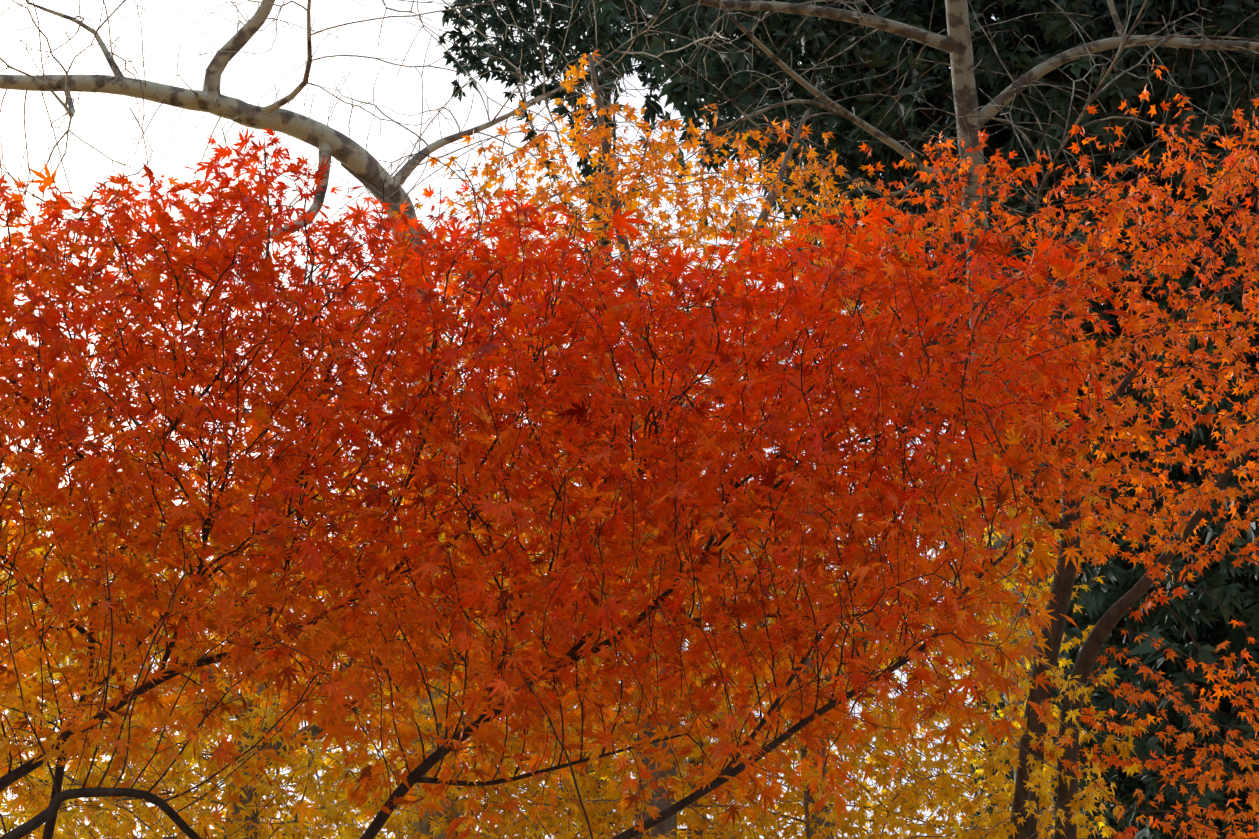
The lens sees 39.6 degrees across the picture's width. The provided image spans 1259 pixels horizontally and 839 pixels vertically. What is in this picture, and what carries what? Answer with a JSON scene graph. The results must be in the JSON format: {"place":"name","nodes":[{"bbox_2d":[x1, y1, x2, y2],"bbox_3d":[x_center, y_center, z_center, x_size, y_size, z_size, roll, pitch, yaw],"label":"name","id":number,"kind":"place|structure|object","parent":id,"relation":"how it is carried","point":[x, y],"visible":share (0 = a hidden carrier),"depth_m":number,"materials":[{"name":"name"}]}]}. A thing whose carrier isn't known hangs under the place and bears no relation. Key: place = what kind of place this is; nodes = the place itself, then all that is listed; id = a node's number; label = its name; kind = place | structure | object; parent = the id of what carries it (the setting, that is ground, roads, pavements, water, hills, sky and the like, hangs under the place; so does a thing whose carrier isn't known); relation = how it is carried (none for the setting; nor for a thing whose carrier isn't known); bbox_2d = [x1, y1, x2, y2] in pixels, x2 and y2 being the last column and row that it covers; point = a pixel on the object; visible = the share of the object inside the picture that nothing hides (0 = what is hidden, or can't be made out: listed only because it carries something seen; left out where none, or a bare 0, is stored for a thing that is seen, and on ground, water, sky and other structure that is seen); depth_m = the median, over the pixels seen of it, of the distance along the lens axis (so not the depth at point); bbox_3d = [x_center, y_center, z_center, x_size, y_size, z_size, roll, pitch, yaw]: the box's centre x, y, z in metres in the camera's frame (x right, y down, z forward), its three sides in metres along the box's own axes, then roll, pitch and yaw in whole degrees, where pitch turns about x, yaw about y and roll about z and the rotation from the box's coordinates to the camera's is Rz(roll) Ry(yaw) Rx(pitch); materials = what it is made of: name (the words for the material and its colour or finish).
{"place":"outdoors","nodes":[
{"label":"outdoors","id":0,"kind":"place"},
{"bbox_2d":[0,437,316,838],"bbox_3d":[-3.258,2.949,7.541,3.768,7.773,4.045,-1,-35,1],"label":"yellow maple tree","id":1,"kind":"object","parent":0,"point":[151,820],"depth_m":7.64,"materials":[{"name":"yellow plant"}]},
{"bbox_2d":[0,314,659,838],"bbox_3d":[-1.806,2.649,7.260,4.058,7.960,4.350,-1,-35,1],"label":"yellow maple tree","id":2,"kind":"object","parent":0,"point":[332,817],"depth_m":7.52,"materials":[{"name":"yellow plant"}]},
{"bbox_2d":[0,273,847,838],"bbox_3d":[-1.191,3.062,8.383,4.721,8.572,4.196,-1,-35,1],"label":"yellow maple tree","id":3,"kind":"object","parent":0,"point":[498,795],"depth_m":8.32,"materials":[{"name":"yellow plant"}]},
{"bbox_2d":[434,0,683,837],"bbox_3d":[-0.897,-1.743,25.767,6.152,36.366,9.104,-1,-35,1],"label":"cedar tree","id":4,"kind":"object","parent":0,"point":[577,29],"depth_m":27.22,"materials":[{"name":"green plant"}]},
{"bbox_2d":[0,104,1179,838],"bbox_3d":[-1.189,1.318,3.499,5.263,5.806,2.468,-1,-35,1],"label":"red maple tree","id":5,"kind":"object","parent":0,"point":[46,479],"depth_m":4.28,"materials":[{"name":"red plant"}]},
{"bbox_2d":[0,0,1219,838],"label":"sky","id":6,"kind":"structure","parent":0,"point":[104,116],"materials":[{"name":"white"}]},
{"bbox_2d":[340,50,950,838],"bbox_3d":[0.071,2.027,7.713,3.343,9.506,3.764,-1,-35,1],"label":"orange maple tree","id":7,"kind":"object","parent":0,"point":[661,182],"depth_m":8.84,"materials":[{"name":"orange plant"}]},
{"bbox_2d":[261,373,1113,838],"bbox_3d":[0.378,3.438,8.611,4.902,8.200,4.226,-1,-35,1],"label":"yellow maple tree","id":8,"kind":"object","parent":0,"point":[951,755],"depth_m":9.05,"materials":[{"name":"yellow plant"}]},
{"bbox_2d":[389,370,1148,838],"bbox_3d":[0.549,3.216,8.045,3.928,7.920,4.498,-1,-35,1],"label":"yellow maple tree","id":9,"kind":"object","parent":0,"point":[1037,775],"depth_m":7.89,"materials":[{"name":"yellow plant"}]},
{"bbox_2d":[575,0,1258,838],"bbox_3d":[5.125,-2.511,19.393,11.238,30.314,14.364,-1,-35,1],"label":"tree","id":10,"kind":"object","parent":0,"point":[883,56],"depth_m":15.29,"materials":[{"name":"plant"}]},
{"bbox_2d":[577,0,1258,838],"bbox_3d":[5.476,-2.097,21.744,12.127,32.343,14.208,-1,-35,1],"label":"cedar tree","id":11,"kind":"object","parent":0,"point":[897,174],"depth_m":17.73,"materials":[{"name":"green plant"}]},
{"bbox_2d":[846,59,1258,838],"bbox_3d":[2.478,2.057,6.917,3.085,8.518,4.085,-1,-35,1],"label":"orange maple tree","id":12,"kind":"object","parent":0,"point":[1244,221],"depth_m":7.94,"materials":[{"name":"orange plant"}]},
{"label":"ground","id":13,"kind":"structure","parent":0,"visible":0},
{"bbox_2d":[0,0,757,838],"bbox_3d":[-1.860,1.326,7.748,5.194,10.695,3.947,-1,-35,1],"label":"bare tree","id":14,"kind":"object","parent":13,"relation":"on","point":[326,142],"visible":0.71,"depth_m":9.49,"materials":[{"name":"grey plant"}]},
{"bbox_2d":[563,0,1258,838],"bbox_3d":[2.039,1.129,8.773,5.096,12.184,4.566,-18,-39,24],"label":"bare tree","id":15,"kind":"object","parent":13,"relation":"on","point":[971,120],"visible":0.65,"depth_m":11.32,"materials":[{"name":"brown plant"}]}
]}

